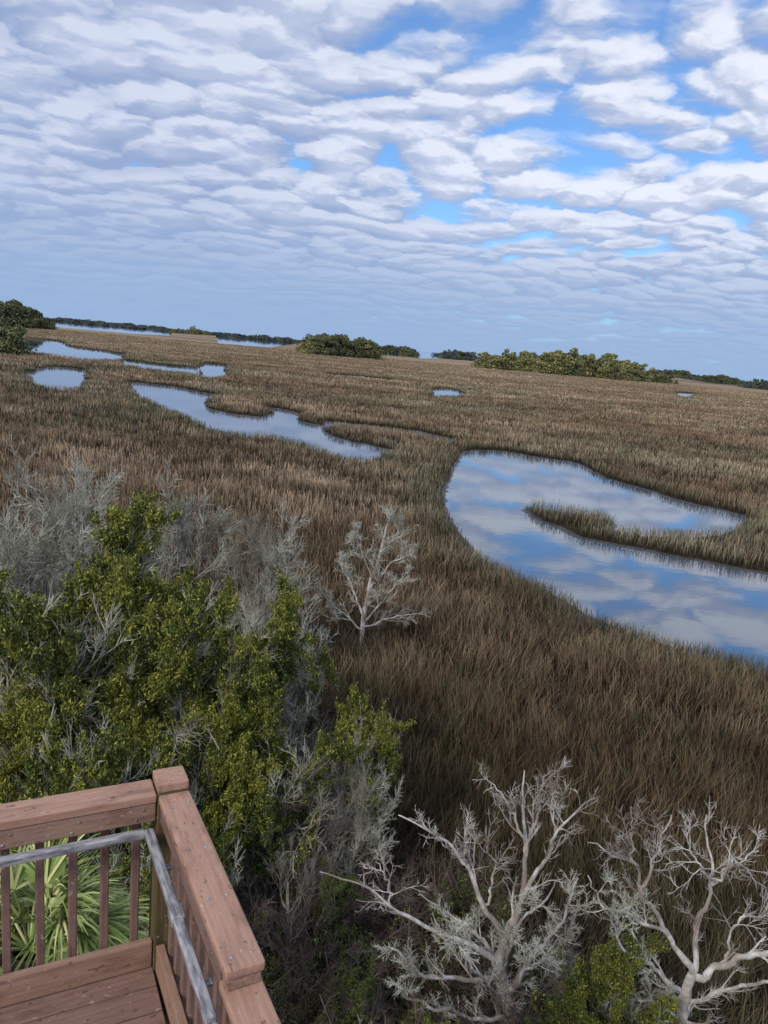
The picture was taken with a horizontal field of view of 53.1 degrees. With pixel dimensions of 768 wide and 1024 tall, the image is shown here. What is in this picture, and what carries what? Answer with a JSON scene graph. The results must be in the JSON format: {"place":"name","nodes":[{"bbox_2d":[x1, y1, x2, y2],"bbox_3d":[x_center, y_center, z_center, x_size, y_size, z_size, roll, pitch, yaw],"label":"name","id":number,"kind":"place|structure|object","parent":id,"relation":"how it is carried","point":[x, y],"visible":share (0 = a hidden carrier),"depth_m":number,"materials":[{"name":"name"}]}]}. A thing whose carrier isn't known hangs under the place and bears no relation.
{"place":"outdoors","nodes":[
{"label":"outdoors","id":0,"kind":"place"},
{"bbox_2d":[214,765,328,931],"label":"cedar tree","id":1,"kind":"object","parent":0,"point":[270,809],"visible":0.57,"depth_m":13.48,"materials":[{"name":"green plant"}]},
{"bbox_2d":[263,856,362,976],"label":"cedar tree","id":2,"kind":"object","parent":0,"point":[331,891],"visible":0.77,"depth_m":12.84,"materials":[{"name":"green plant"}]},
{"bbox_2d":[0,327,767,1023],"bbox_3d":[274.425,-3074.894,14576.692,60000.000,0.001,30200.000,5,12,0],"label":"marsh ground","id":3,"kind":"structure","parent":0,"point":[324,607],"depth_m":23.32,"materials":[{"name":"brown plant"}]},
{"bbox_2d":[0,497,73,707],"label":"lichen covered tree","id":4,"kind":"object","parent":3,"relation":"on","point":[41,534],"visible":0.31,"depth_m":17.00,"materials":[{"name":"grey plant"}]},
{"bbox_2d":[0,449,96,641],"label":"lichen covered tree","id":5,"kind":"object","parent":3,"relation":"on","point":[25,567],"visible":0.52,"depth_m":17.62,"materials":[{"name":"grey plant"}]},
{"bbox_2d":[0,432,128,630],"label":"lichen covered tree","id":6,"kind":"object","parent":3,"relation":"on","point":[81,540],"visible":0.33,"depth_m":21.07,"materials":[{"name":"grey plant"}]},
{"bbox_2d":[0,833,149,974],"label":"cabbage palm","id":7,"kind":"object","parent":3,"relation":"on","point":[55,902],"visible":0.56,"depth_m":7.62,"materials":[{"name":"green plant"}]},
{"bbox_2d":[0,717,149,953],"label":"cedar tree","id":8,"kind":"object","parent":3,"relation":"on","point":[101,762],"visible":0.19,"depth_m":11.26,"materials":[{"name":"green plant"}]},
{"bbox_2d":[0,673,160,914],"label":"lichen covered tree","id":9,"kind":"object","parent":3,"relation":"on","point":[12,728],"visible":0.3,"depth_m":12.30,"materials":[{"name":"green plant"}]},
{"bbox_2d":[0,549,161,853],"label":"lichen covered tree","id":10,"kind":"object","parent":3,"relation":"on","point":[66,689],"visible":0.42,"depth_m":13.30,"materials":[{"name":"green plant"}]},
{"bbox_2d":[0,562,200,942],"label":"cedar tree","id":11,"kind":"object","parent":3,"relation":"on","point":[59,622],"visible":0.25,"depth_m":13.82,"materials":[{"name":"green plant"}]},
{"bbox_2d":[11,485,197,721],"bbox_3d":[-5.671,3.250,16.339,3.574,7.981,4.441,9,9,6],"label":"cedar tree","id":12,"kind":"object","parent":3,"relation":"on","point":[114,534],"visible":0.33,"depth_m":15.34,"materials":[{"name":"green plant"}]},
{"bbox_2d":[40,545,175,672],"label":"lichen covered tree","id":13,"kind":"object","parent":3,"relation":"on","point":[78,571],"visible":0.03,"depth_m":17.78,"materials":[{"name":"grey plant"}]},
{"bbox_2d":[0,766,280,1023],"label":"wooden deck railing","id":14,"kind":"object","parent":3,"relation":"on","point":[196,956],"visible":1,"depth_m":3.36,"materials":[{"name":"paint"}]},
{"bbox_2d":[92,575,241,808],"bbox_3d":[-4.031,4.375,14.281,2.717,6.876,3.376,5,11,-17],"label":"cedar tree","id":15,"kind":"object","parent":3,"relation":"on","point":[166,682],"visible":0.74,"depth_m":13.47,"materials":[{"name":"green plant"}]},
{"bbox_2d":[96,780,244,934],"bbox_3d":[-3.406,6.245,12.101,1.644,4.232,2.424,14,15,36],"label":"lichen covered tree","id":16,"kind":"object","parent":3,"relation":"on","point":[145,856],"visible":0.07,"depth_m":11.60,"materials":[{"name":"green plant"}]},
{"bbox_2d":[79,568,324,844],"bbox_3d":[-4.290,4.171,16.416,4.478,6.330,4.708,16,16,41],"label":"cedar tree","id":17,"kind":"object","parent":3,"relation":"on","point":[222,631],"visible":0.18,"depth_m":15.99,"materials":[{"name":"green plant"}]},
{"bbox_2d":[142,459,262,602],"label":"lichen covered tree","id":18,"kind":"object","parent":3,"relation":"on","point":[176,533],"visible":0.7,"depth_m":22.96,"materials":[{"name":"grey plant"}]},
{"bbox_2d":[152,625,295,863],"bbox_3d":[-2.943,5.057,13.832,2.893,5.893,2.329,4,10,-41],"label":"cedar tree","id":19,"kind":"object","parent":3,"relation":"on","point":[220,768],"visible":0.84,"depth_m":13.39,"materials":[{"name":"green plant"}]},
{"bbox_2d":[223,500,318,660],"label":"lichen covered tree","id":20,"kind":"object","parent":3,"relation":"on","point":[263,583],"visible":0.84,"depth_m":23.07,"materials":[{"name":"grey plant"}]},
{"bbox_2d":[208,566,339,744],"bbox_3d":[-2.600,4.270,17.553,3.397,5.956,3.102,3,12,-9],"label":"lichen covered tree","id":21,"kind":"object","parent":3,"relation":"on","point":[288,597],"visible":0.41,"depth_m":16.63,"materials":[{"name":"green plant"}]},
{"bbox_2d":[256,587,325,759],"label":"lichen covered tree","id":22,"kind":"object","parent":3,"relation":"on","point":[292,716],"visible":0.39,"depth_m":17.12,"materials":[{"name":"grey plant"}]},
{"bbox_2d":[252,831,334,977],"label":"lichen covered tree","id":23,"kind":"object","parent":3,"relation":"on","point":[306,883],"visible":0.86,"depth_m":12.97,"materials":[{"name":"grey plant"}]},
{"bbox_2d":[225,682,363,921],"bbox_3d":[-1.727,5.550,14.237,2.509,4.979,2.817,9,13,18],"label":"lichen covered tree","id":24,"kind":"object","parent":3,"relation":"on","point":[316,784],"visible":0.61,"depth_m":13.78,"materials":[{"name":"green plant"}]},
{"bbox_2d":[265,772,377,908],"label":"lichen covered tree","id":25,"kind":"object","parent":3,"relation":"on","point":[330,834],"visible":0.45,"depth_m":14.20,"materials":[{"name":"grey plant"}]},
{"bbox_2d":[288,682,416,885],"bbox_3d":[-0.461,5.667,15.573,2.439,4.423,2.532,-6,17,-43],"label":"cedar tree","id":26,"kind":"object","parent":3,"relation":"on","point":[380,743],"visible":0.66,"depth_m":15.09,"materials":[{"name":"green plant"}]},
{"bbox_2d":[321,758,404,922],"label":"lichen covered tree","id":27,"kind":"object","parent":3,"relation":"on","point":[352,861],"visible":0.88,"depth_m":14.24,"materials":[{"name":"grey plant"}]},
{"bbox_2d":[311,504,432,646],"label":"bare marsh tree","id":28,"kind":"object","parent":3,"relation":"on","point":[367,602],"visible":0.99,"depth_m":28.08,"materials":[{"name":"grey plant"}]},
{"bbox_2d":[315,952,439,1023],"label":"cedar tree","id":29,"kind":"object","parent":3,"relation":"on","point":[357,995],"visible":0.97,"depth_m":11.39,"materials":[{"name":"green plant"}]},
{"bbox_2d":[0,638,767,1023],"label":"understory brush","id":30,"kind":"object","parent":3,"relation":"on","point":[298,994],"visible":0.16,"depth_m":13.09,"materials":[{"name":"plant"}]},
{"bbox_2d":[0,299,767,389],"bbox_3d":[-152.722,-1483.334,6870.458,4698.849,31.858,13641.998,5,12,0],"label":"distant tree line","id":31,"kind":"object","parent":3,"relation":"on","point":[16,317],"visible":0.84,"depth_m":734.29,"materials":[{"name":"green plant"}]},
{"bbox_2d":[412,1011,463,1023],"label":"lichen covered tree","id":32,"kind":"object","parent":3,"relation":"on","point":[428,1019],"visible":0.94,"depth_m":11.00,"materials":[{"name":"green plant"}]},
{"bbox_2d":[320,756,600,1023],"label":"dead cedar snag","id":33,"kind":"object","parent":3,"relation":"on","point":[498,959],"visible":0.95,"depth_m":11.59,"materials":[{"name":"grey wood"}]},
{"bbox_2d":[504,994,588,1023],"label":"cedar tree","id":34,"kind":"object","parent":3,"relation":"on","point":[539,1020],"visible":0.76,"depth_m":11.06,"materials":[{"name":"green plant"}]},
{"bbox_2d":[543,921,679,1023],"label":"cedar tree","id":35,"kind":"object","parent":3,"relation":"on","point":[611,959],"visible":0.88,"depth_m":10.93,"materials":[{"name":"green plant"}]},
{"bbox_2d":[562,969,681,1023],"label":"brush","id":36,"kind":"object","parent":3,"relation":"on","point":[659,1011],"visible":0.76,"depth_m":10.68,"materials":[{"name":"green plant"}]},
{"bbox_2d":[567,795,767,1023],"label":"dead cedar snag","id":37,"kind":"object","parent":3,"relation":"on","point":[687,1002],"visible":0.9,"depth_m":10.94,"materials":[{"name":"grey wood"}]},
{"bbox_2d":[0,0,767,380],"label":"sky","id":38,"kind":"structure","parent":0,"point":[492,177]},
{"bbox_2d":[17,321,767,671],"bbox_3d":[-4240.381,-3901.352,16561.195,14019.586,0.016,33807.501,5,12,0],"label":"tidal creek water","id":39,"kind":"structure","parent":0,"point":[489,495],"depth_m":53.83,"materials":[{"name":"blue liquid"}]},
{"bbox_2d":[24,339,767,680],"bbox_3d":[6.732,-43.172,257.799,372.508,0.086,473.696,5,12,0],"label":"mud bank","id":40,"kind":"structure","parent":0,"point":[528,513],"depth_m":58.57,"materials":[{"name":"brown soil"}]}
]}

